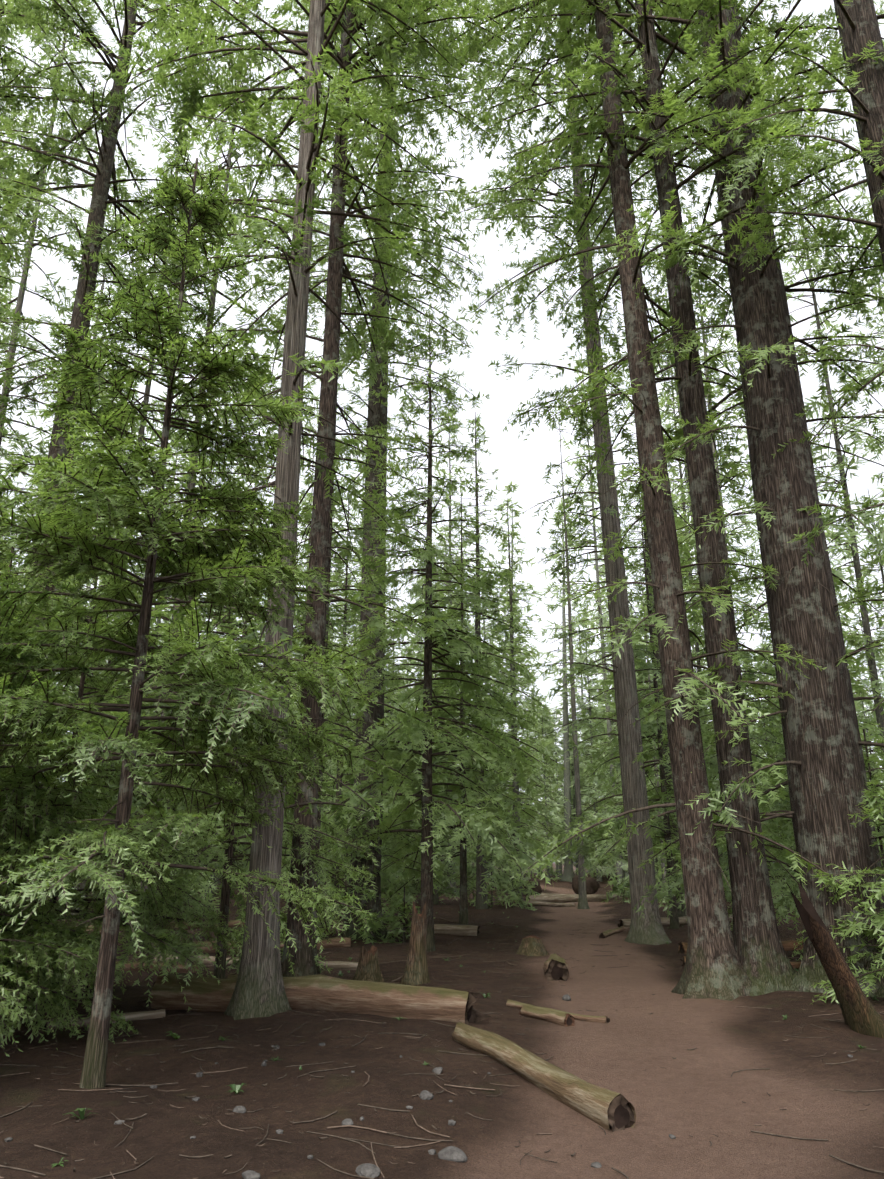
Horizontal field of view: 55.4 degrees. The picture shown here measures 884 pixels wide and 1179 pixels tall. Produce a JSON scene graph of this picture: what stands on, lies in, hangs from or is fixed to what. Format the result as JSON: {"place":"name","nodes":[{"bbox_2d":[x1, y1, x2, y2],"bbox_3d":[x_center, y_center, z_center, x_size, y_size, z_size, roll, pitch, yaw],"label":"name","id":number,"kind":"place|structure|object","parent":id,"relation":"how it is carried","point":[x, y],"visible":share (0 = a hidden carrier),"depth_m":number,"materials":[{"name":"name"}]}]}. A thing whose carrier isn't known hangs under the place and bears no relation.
{"place":"outdoors","nodes":[
{"label":"outdoors","id":0,"kind":"place"},
{"bbox_2d":[0,863,883,1178],"bbox_3d":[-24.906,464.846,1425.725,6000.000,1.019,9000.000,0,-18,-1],"label":"ground","id":1,"kind":"structure","parent":0,"point":[628,1051],"depth_m":7.20,"materials":[{"name":"soil"}]},
{"bbox_2d":[0,5,46,370],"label":"tree","id":2,"kind":"object","parent":1,"relation":"on","point":[6,279],"visible":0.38,"depth_m":29.29,"materials":[{"name":"green plant"}]},
{"bbox_2d":[0,0,92,375],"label":"tree","id":3,"kind":"object","parent":1,"relation":"on","point":[8,63],"visible":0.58,"depth_m":25.79,"materials":[{"name":"green plant"}]},
{"bbox_2d":[0,546,118,1056],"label":"tree","id":4,"kind":"object","parent":1,"relation":"on","point":[19,810],"visible":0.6,"depth_m":8.16,"materials":[{"name":"green plant"}]},
{"bbox_2d":[0,0,133,669],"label":"tree","id":5,"kind":"object","parent":1,"relation":"on","point":[17,437],"visible":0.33,"depth_m":34.73,"materials":[{"name":"green plant"}]},
{"bbox_2d":[0,520,137,1049],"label":"tree","id":6,"kind":"object","parent":1,"relation":"on","point":[61,997],"visible":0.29,"depth_m":8.69,"materials":[{"name":"green plant"}]},
{"bbox_2d":[2,206,137,850],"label":"tree","id":7,"kind":"object","parent":1,"relation":"on","point":[33,412],"visible":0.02,"depth_m":49.85,"materials":[{"name":"green plant"}]},
{"bbox_2d":[0,336,161,911],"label":"tree","id":8,"kind":"object","parent":1,"relation":"on","point":[106,679],"visible":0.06,"depth_m":13.72,"materials":[{"name":"green plant"}]},
{"bbox_2d":[43,1009,165,1029],"bbox_3d":[-3.847,4.927,9.622,1.400,0.137,0.140,12,-21,-32],"label":"log","id":9,"kind":"object","parent":1,"relation":"on","point":[141,1015],"visible":0.58,"depth_m":9.76,"materials":[{"name":"wood"}]},
{"bbox_2d":[22,961,200,973],"bbox_3d":[-6.420,6.510,14.324,4.504,0.300,0.234,4,-18,-12],"label":"log","id":10,"kind":"object","parent":1,"relation":"on","point":[181,969],"visible":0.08,"depth_m":14.57,"materials":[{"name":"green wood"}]},
{"bbox_2d":[0,495,243,1045],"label":"tree","id":11,"kind":"object","parent":1,"relation":"on","point":[161,939],"visible":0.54,"depth_m":10.55,"materials":[{"name":"green plant"}]},
{"bbox_2d":[32,1,244,914],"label":"tree","id":12,"kind":"object","parent":1,"relation":"on","point":[141,431],"visible":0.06,"depth_m":37.78,"materials":[{"name":"green plant"}]},
{"bbox_2d":[0,0,287,872],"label":"mottled tree","id":13,"kind":"object","parent":1,"relation":"on","point":[92,252],"visible":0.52,"depth_m":23.11,"materials":[{"name":"green plant"}]},
{"bbox_2d":[61,439,227,915],"bbox_3d":[-10.012,2.325,30.367,5.846,18.698,6.723,6,-19,-17],"label":"tree","id":14,"kind":"object","parent":1,"relation":"on","point":[206,897],"visible":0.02,"depth_m":27.71,"materials":[{"name":"green plant"}]},
{"bbox_2d":[17,367,298,958],"bbox_3d":[-6.246,1.318,20.203,6.053,14.709,6.071,0,-18,-1],"label":"tree","id":15,"kind":"object","parent":1,"relation":"on","point":[184,443],"visible":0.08,"depth_m":19.66,"materials":[{"name":"green plant"}]},
{"bbox_2d":[0,145,380,1088],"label":"tree","id":16,"kind":"object","parent":1,"relation":"on","point":[206,565],"visible":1,"depth_m":8.00,"materials":[{"name":"green plant"}]},
{"bbox_2d":[78,1,322,920],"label":"tree","id":17,"kind":"object","parent":1,"relation":"on","point":[228,163],"visible":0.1,"depth_m":30.32,"materials":[{"name":"green plant"}]},
{"bbox_2d":[158,627,249,902],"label":"tree","id":18,"kind":"object","parent":1,"relation":"on","point":[215,866],"depth_m":36.86,"materials":[{"name":"green plant"}]},
{"bbox_2d":[64,431,382,978],"bbox_3d":[-3.113,1.647,13.386,4.498,9.400,4.518,0,-18,-1],"label":"tree","id":19,"kind":"object","parent":1,"relation":"on","point":[227,857],"visible":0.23,"depth_m":12.58,"materials":[{"name":"green plant"}]},
{"bbox_2d":[152,953,357,969],"bbox_3d":[-3.447,7.143,16.118,4.528,0.273,0.210,-3,-18,9],"label":"log","id":20,"kind":"object","parent":1,"relation":"on","point":[341,965],"visible":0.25,"depth_m":15.85,"materials":[{"name":"wood"}]},
{"bbox_2d":[172,937,350,952],"bbox_3d":[-4.178,8.010,18.916,4.454,0.340,0.327,7,-19,-20],"label":"log","id":21,"kind":"object","parent":1,"relation":"on","point":[335,942],"visible":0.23,"depth_m":19.36,"materials":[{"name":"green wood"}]},
{"bbox_2d":[213,894,332,973],"bbox_3d":[-2.995,5.449,14.774,1.842,3.300,1.998,15,-23,-38],"label":"shrub","id":22,"kind":"object","parent":1,"relation":"on","point":[236,962],"visible":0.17,"depth_m":14.45,"materials":[{"name":"green plant"}]},
{"bbox_2d":[261,394,343,711],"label":"tree","id":23,"kind":"object","parent":1,"relation":"on","point":[309,451],"visible":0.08,"depth_m":84.70,"materials":[{"name":"green plant"}]},
{"bbox_2d":[97,0,513,1019],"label":"tree","id":24,"kind":"object","parent":1,"relation":"on","point":[259,990],"visible":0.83,"depth_m":13.00,"materials":[{"name":"green plant"}]},
{"bbox_2d":[137,972,490,1024],"bbox_3d":[-1.641,4.974,10.252,4.482,0.538,0.531,-5,-19,15],"label":"log","id":25,"kind":"object","parent":1,"relation":"on","point":[320,992],"visible":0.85,"depth_m":9.96,"materials":[{"name":"brown wood"}]},
{"bbox_2d":[242,495,416,918],"bbox_3d":[-3.342,3.548,27.914,4.829,14.763,5.463,12,-21,-32],"label":"tree","id":26,"kind":"object","parent":1,"relation":"on","point":[347,777],"visible":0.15,"depth_m":28.01,"materials":[{"name":"green plant"}]},
{"bbox_2d":[152,0,520,976],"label":"tree","id":27,"kind":"object","parent":1,"relation":"on","point":[318,540],"visible":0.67,"depth_m":16.05,"materials":[{"name":"green plant"}]},
{"bbox_2d":[220,0,452,974],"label":"thin tree","id":28,"kind":"object","parent":1,"relation":"on","point":[336,543],"visible":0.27,"depth_m":18.41,"materials":[{"name":"green plant"}]},
{"bbox_2d":[281,439,391,868],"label":"tree","id":29,"kind":"object","parent":1,"relation":"on","point":[339,570],"visible":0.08,"depth_m":37.63,"materials":[{"name":"green plant"}]},
{"bbox_2d":[282,810,407,943],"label":"tree","id":30,"kind":"object","parent":1,"relation":"on","point":[378,924],"visible":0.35,"depth_m":21.74,"materials":[{"name":"green plant"}]},
{"bbox_2d":[355,1163,379,1177],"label":"rock","id":31,"kind":"object","parent":1,"relation":"on","point":[369,1170],"visible":0.9,"depth_m":5.04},
{"bbox_2d":[323,817,412,911],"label":"tree","id":32,"kind":"object","parent":1,"relation":"on","point":[390,892],"visible":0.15,"depth_m":27.34,"materials":[{"name":"green plant"}]},
{"bbox_2d":[352,945,384,981],"bbox_3d":[-1.208,6.246,13.826,0.559,0.761,0.508,-15,-23,38],"label":"stump","id":33,"kind":"object","parent":1,"relation":"on","point":[368,968],"visible":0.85,"depth_m":13.72,"materials":[{"name":"brown wood"}]},
{"bbox_2d":[322,622,420,892],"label":"tree","id":34,"kind":"object","parent":1,"relation":"on","point":[395,717],"visible":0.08,"depth_m":40.15,"materials":[{"name":"green plant"}]},
{"bbox_2d":[252,0,500,939],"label":"fir tree","id":35,"kind":"object","parent":1,"relation":"on","point":[378,410],"visible":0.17,"depth_m":26.86,"materials":[{"name":"green plant"}]},
{"bbox_2d":[384,606,414,848],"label":"tree","id":36,"kind":"object","parent":1,"relation":"on","point":[396,695],"visible":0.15,"depth_m":72.49,"materials":[{"name":"green plant"}]},
{"bbox_2d":[324,919,479,935],"bbox_3d":[-1.168,9.457,23.516,4.533,0.407,0.364,-4,-18,12],"label":"log","id":37,"kind":"object","parent":1,"relation":"on","point":[466,930],"visible":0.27,"depth_m":23.09,"materials":[{"name":"wood"}]},
{"bbox_2d":[370,827,444,942],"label":"tree","id":38,"kind":"object","parent":1,"relation":"on","point":[404,911],"visible":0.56,"depth_m":21.12,"materials":[{"name":"green plant"}]},
{"bbox_2d":[400,898,430,984],"bbox_3d":[-0.432,5.795,13.671,0.465,1.504,0.426,-15,-23,38],"label":"mossy stump","id":39,"kind":"object","parent":1,"relation":"on","point":[415,971],"visible":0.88,"depth_m":13.54,"materials":[{"name":"wood"}]},
{"bbox_2d":[284,315,565,951],"bbox_3d":[-0.493,0.272,21.513,6.323,17.400,6.164,-13,-22,35],"label":"hemlock","id":40,"kind":"object","parent":1,"relation":"on","point":[467,752],"visible":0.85,"depth_m":20.84,"materials":[{"name":"green plant"}]},
{"bbox_2d":[396,821,459,902],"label":"tree","id":41,"kind":"object","parent":1,"relation":"on","point":[453,889],"visible":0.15,"depth_m":38.47,"materials":[{"name":"green plant"}]},
{"bbox_2d":[4,1042,852,1158],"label":"pebbles","id":42,"kind":"object","parent":1,"relation":"on","point":[451,1122],"visible":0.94,"depth_m":6.04,"materials":[{"name":"stone"}]},
{"bbox_2d":[0,908,883,1178],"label":"forest litter","id":43,"kind":"object","parent":1,"relation":"on","point":[360,1127],"visible":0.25,"depth_m":7.13,"materials":[{"name":"wood"}]},
{"bbox_2d":[382,582,502,903],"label":"tree","id":44,"kind":"object","parent":1,"relation":"on","point":[436,895],"visible":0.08,"depth_m":37.46,"materials":[{"name":"green plant"}]},
{"bbox_2d":[13,899,878,1166],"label":"ground plants","id":45,"kind":"object","parent":1,"relation":"on","point":[234,1087],"visible":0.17,"depth_m":7.64,"materials":[{"name":"plant"}]},
{"bbox_2d":[399,404,497,891],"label":"tree","id":46,"kind":"object","parent":1,"relation":"on","point":[449,505],"visible":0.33,"depth_m":60.76,"materials":[{"name":"green plant"}]},
{"bbox_2d":[438,1146,466,1162],"bbox_3d":[0.068,3.658,5.444,0.193,0.098,0.126,0,-18,-1],"label":"rock","id":47,"kind":"object","parent":1,"relation":"on","point":[453,1153],"visible":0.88,"depth_m":5.41,"materials":[{"name":"stone"}]},
{"bbox_2d":[381,492,560,924],"bbox_3d":[0.363,3.557,26.767,6.345,14.728,6.086,0,-18,-1],"label":"hemlock","id":48,"kind":"object","parent":1,"relation":"on","point":[463,914],"visible":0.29,"depth_m":25.86,"materials":[{"name":"green plant"}]},
{"bbox_2d":[398,412,562,908],"bbox_3d":[1.660,2.313,36.335,6.047,22.320,6.252,-7,-19,22],"label":"tree","id":49,"kind":"object","parent":1,"relation":"on","point":[480,900],"visible":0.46,"depth_m":36.13,"materials":[{"name":"green plant"}]},
{"bbox_2d":[456,846,522,906],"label":"tree","id":50,"kind":"object","parent":1,"relation":"on","point":[489,895],"visible":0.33,"depth_m":35.15,"materials":[{"name":"green plant"}]},
{"bbox_2d":[487,566,537,811],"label":"tree","id":51,"kind":"object","parent":1,"relation":"on","point":[521,654],"visible":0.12,"depth_m":123.68,"materials":[{"name":"green plant"}]},
{"bbox_2d":[487,834,539,910],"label":"tree","id":52,"kind":"object","parent":1,"relation":"on","point":[521,903],"visible":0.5,"depth_m":34.27,"materials":[{"name":"green plant"}]},
{"bbox_2d":[467,500,562,899],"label":"tree","id":53,"kind":"object","parent":1,"relation":"on","point":[513,643],"visible":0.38,"depth_m":44.16,"materials":[{"name":"green plant"}]},
{"bbox_2d":[469,594,563,877],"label":"tree","id":54,"kind":"object","parent":1,"relation":"on","point":[544,807],"visible":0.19,"depth_m":54.90,"materials":[{"name":"green plant"}]},
{"bbox_2d":[482,481,553,878],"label":"tree","id":55,"kind":"object","parent":1,"relation":"on","point":[516,512],"visible":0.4,"depth_m":95.55,"materials":[{"name":"green plant"}]},
{"bbox_2d":[516,935,548,955],"bbox_3d":[1.920,7.686,17.934,0.753,0.566,0.684,-15,-23,38],"label":"rock","id":56,"kind":"object","parent":1,"relation":"on","point":[530,945],"visible":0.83,"depth_m":17.80,"materials":[{"name":"brown"}]},
{"bbox_2d":[451,1022,635,1131],"bbox_3d":[0.761,4.252,7.470,0.262,0.346,3.038,7,-19,-22],"label":"log","id":57,"kind":"object","parent":1,"relation":"on","point":[601,1106],"visible":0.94,"depth_m":6.93,"materials":[{"name":"wood"}]},
{"bbox_2d":[519,1005,574,1026],"bbox_3d":[1.277,5.247,10.350,0.181,0.181,0.917,12,-22,-33],"label":"log chunk","id":58,"kind":"object","parent":1,"relation":"on","point":[560,1018],"visible":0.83,"depth_m":10.25,"materials":[{"name":"brown wood"}]},
{"bbox_2d":[524,702,571,881],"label":"tree","id":59,"kind":"object","parent":1,"relation":"on","point":[543,721],"visible":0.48,"depth_m":78.08,"materials":[{"name":"green plant"}]},
{"bbox_2d":[532,704,563,875],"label":"tree","id":60,"kind":"object","parent":1,"relation":"on","point":[547,731],"visible":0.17,"depth_m":100.93,"materials":[{"name":"green plant"}]},
{"bbox_2d":[533,709,575,878],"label":"tree","id":61,"kind":"object","parent":1,"relation":"on","point":[555,735],"visible":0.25,"depth_m":88.03,"materials":[{"name":"green plant"}]},
{"bbox_2d":[543,953,568,980],"bbox_3d":[1.945,6.499,14.452,0.423,0.409,1.580,-2,-18,5],"label":"log chunk","id":62,"kind":"object","parent":1,"relation":"on","point":[555,966],"visible":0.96,"depth_m":13.88,"materials":[{"name":"brown wood"}]},
{"bbox_2d":[506,999,609,1022],"bbox_3d":[1.438,5.386,10.734,1.620,0.140,0.106,-17,-24,41],"label":"log","id":63,"kind":"object","parent":1,"relation":"on","point":[587,1018],"visible":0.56,"depth_m":10.47,"materials":[{"name":"brown wood"}]},
{"bbox_2d":[524,895,598,902],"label":"log","id":64,"kind":"object","parent":1,"relation":"on","point":[571,898],"visible":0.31,"depth_m":40.59,"materials":[{"name":"wood"}]},
{"bbox_2d":[532,499,602,881],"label":"tree","id":65,"kind":"object","parent":1,"relation":"on","point":[568,875],"visible":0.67,"depth_m":82.93,"materials":[{"name":"green plant"}]},
{"bbox_2d":[549,423,596,908],"bbox_3d":[6.133,2.707,38.959,1.931,23.400,1.388,0,-18,-1],"label":"pale snag","id":66,"kind":"object","parent":1,"relation":"on","point":[582,902],"visible":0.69,"depth_m":37.35,"materials":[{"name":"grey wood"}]},
{"bbox_2d":[551,595,600,872],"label":"tree","id":67,"kind":"object","parent":1,"relation":"on","point":[574,653],"visible":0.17,"depth_m":122.20,"materials":[{"name":"green plant"}]},
{"bbox_2d":[441,0,716,944],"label":"grey tree","id":68,"kind":"object","parent":1,"relation":"on","point":[647,928],"visible":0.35,"depth_m":24.23,"materials":[{"name":"green plant"}]},
{"bbox_2d":[553,714,604,875],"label":"tree","id":69,"kind":"object","parent":1,"relation":"on","point":[572,781],"visible":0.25,"depth_m":82.85,"materials":[{"name":"green plant"}]},
{"bbox_2d":[569,872,602,893],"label":"root wad","id":70,"kind":"object","parent":1,"relation":"on","point":[592,885],"visible":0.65,"depth_m":51.72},
{"bbox_2d":[541,353,644,886],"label":"tree","id":71,"kind":"object","parent":1,"relation":"on","point":[599,616],"visible":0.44,"depth_m":72.44,"materials":[{"name":"green plant"}]},
{"bbox_2d":[566,631,622,881],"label":"tree","id":72,"kind":"object","parent":1,"relation":"on","point":[592,711],"visible":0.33,"depth_m":80.94,"materials":[{"name":"green plant"}]},
{"bbox_2d":[572,758,627,882],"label":"tree","id":73,"kind":"object","parent":1,"relation":"on","point":[587,790],"visible":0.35,"depth_m":74.26,"materials":[{"name":"green plant"}]},
{"bbox_2d":[584,549,644,876],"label":"tree","id":74,"kind":"object","parent":1,"relation":"on","point":[599,654],"visible":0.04,"depth_m":101.51,"materials":[{"name":"green plant"}]},
{"bbox_2d":[604,832,630,903],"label":"tree","id":75,"kind":"object","parent":1,"relation":"on","point":[622,881],"visible":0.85,"depth_m":36.75,"materials":[{"name":"green plant"}]},
{"bbox_2d":[587,642,660,875],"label":"tree","id":76,"kind":"object","parent":1,"relation":"on","point":[611,815],"visible":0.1,"depth_m":56.87,"materials":[{"name":"green plant"}]},
{"bbox_2d":[584,624,665,876],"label":"tree","id":77,"kind":"object","parent":1,"relation":"on","point":[602,842],"visible":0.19,"depth_m":43.17,"materials":[{"name":"green plant"}]},
{"bbox_2d":[421,0,883,1000],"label":"tree","id":78,"kind":"object","parent":1,"relation":"on","point":[713,968],"visible":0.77,"depth_m":15.17,"materials":[{"name":"green plant"}]},
{"bbox_2d":[597,332,718,917],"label":"tree","id":79,"kind":"object","parent":1,"relation":"on","point":[681,913],"visible":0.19,"depth_m":31.09,"materials":[{"name":"green plant"}]},
{"bbox_2d":[557,484,778,928],"bbox_3d":[6.782,3.275,26.271,5.527,14.400,5.635,-14,-23,37],"label":"hemlock","id":80,"kind":"object","parent":1,"relation":"on","point":[656,725],"visible":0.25,"depth_m":25.56,"materials":[{"name":"green plant"}]},
{"bbox_2d":[477,0,859,995],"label":"tree","id":81,"kind":"object","parent":1,"relation":"on","point":[765,962],"visible":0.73,"depth_m":15.88,"materials":[{"name":"green plant"}]},
{"bbox_2d":[617,915,732,927],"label":"log","id":82,"kind":"object","parent":1,"relation":"on","point":[625,923],"visible":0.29,"depth_m":25.63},
{"bbox_2d":[624,243,757,868],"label":"tree","id":83,"kind":"object","parent":1,"relation":"on","point":[696,649],"visible":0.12,"depth_m":55.70,"materials":[{"name":"green plant"}]},
{"bbox_2d":[625,302,771,871],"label":"tree","id":84,"kind":"object","parent":1,"relation":"on","point":[740,517],"visible":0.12,"depth_m":50.93,"materials":[{"name":"green plant"}]},
{"bbox_2d":[519,0,883,997],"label":"tree","id":85,"kind":"object","parent":1,"relation":"on","point":[823,762],"visible":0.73,"depth_m":14.31,"materials":[{"name":"green plant"}]},
{"bbox_2d":[632,516,801,931],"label":"hemlock","id":86,"kind":"object","parent":1,"relation":"on","point":[713,785],"visible":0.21,"depth_m":17.96,"materials":[{"name":"green plant"}]},
{"bbox_2d":[658,208,792,904],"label":"tree","id":87,"kind":"object","parent":1,"relation":"on","point":[742,552],"visible":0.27,"depth_m":45.03,"materials":[{"name":"green plant"}]},
{"bbox_2d":[677,940,803,953],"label":"log","id":88,"kind":"object","parent":1,"relation":"on","point":[788,945],"visible":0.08,"depth_m":18.57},
{"bbox_2d":[730,352,774,690],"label":"tree","id":89,"kind":"object","parent":1,"relation":"on","point":[752,538],"visible":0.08,"depth_m":73.15,"materials":[{"name":"green plant"}]},
{"bbox_2d":[747,670,798,907],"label":"tree","id":90,"kind":"object","parent":1,"relation":"on","point":[757,779],"visible":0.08,"depth_m":35.43,"materials":[{"name":"green plant"}]},
{"bbox_2d":[668,0,883,899],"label":"tree","id":91,"kind":"object","parent":1,"relation":"on","point":[857,20],"visible":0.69,"depth_m":14.14,"materials":[{"name":"green plant"}]},
{"bbox_2d":[752,597,883,870],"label":"tree","id":92,"kind":"object","parent":1,"relation":"on","point":[776,732],"visible":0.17,"depth_m":21.70,"materials":[{"name":"green plant"}]},
{"bbox_2d":[757,699,883,918],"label":"tree","id":93,"kind":"object","parent":1,"relation":"on","point":[784,885],"visible":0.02,"depth_m":29.92,"materials":[{"name":"green plant"}]},
{"bbox_2d":[764,95,883,841],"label":"tree","id":94,"kind":"object","parent":1,"relation":"on","point":[841,464],"visible":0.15,"depth_m":44.07,"materials":[{"name":"green plant"}]},
{"bbox_2d":[790,880,883,1038],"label":"snag","id":95,"kind":"object","parent":1,"relation":"on","point":[860,1014],"visible":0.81,"depth_m":9.46,"materials":[{"name":"brown wood"}]},
{"bbox_2d":[792,729,883,960],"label":"sapling","id":96,"kind":"object","parent":1,"relation":"on","point":[871,777],"visible":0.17,"depth_m":14.00,"materials":[{"name":"green plant"}]},
{"bbox_2d":[797,754,883,1003],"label":"tree","id":97,"kind":"object","parent":1,"relation":"on","point":[854,925],"visible":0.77,"depth_m":11.53,"materials":[{"name":"green plant"}]},
{"bbox_2d":[812,457,879,741],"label":"tree","id":98,"kind":"object","parent":1,"relation":"on","point":[828,532],"visible":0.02,"depth_m":75.99,"materials":[{"name":"green plant"}]},
{"bbox_2d":[835,539,883,782],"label":"tree","id":99,"kind":"object","parent":1,"relation":"on","point":[849,557],"visible":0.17,"depth_m":98.23,"materials":[{"name":"green plant"}]},
{"bbox_2d":[844,190,883,568],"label":"tree","id":100,"kind":"object","parent":1,"relation":"on","point":[865,197],"visible":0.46,"depth_m":53.99,"materials":[{"name":"green plant"}]},
{"bbox_2d":[849,490,883,829],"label":"tree","id":101,"kind":"object","parent":1,"relation":"on","point":[872,502],"visible":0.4,"depth_m":47.45,"materials":[{"name":"green plant"}]},
{"bbox_2d":[852,680,883,830],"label":"tree","id":102,"kind":"object","parent":1,"relation":"on","point":[863,702],"visible":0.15,"depth_m":63.60,"materials":[{"name":"green plant"}]},
{"bbox_2d":[0,0,883,805],"bbox_3d":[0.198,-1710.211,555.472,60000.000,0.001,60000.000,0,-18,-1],"label":"sky","id":103,"kind":"structure","parent":0,"point":[524,460],"depth_m":3057.86,"materials":[{"name":"white"}]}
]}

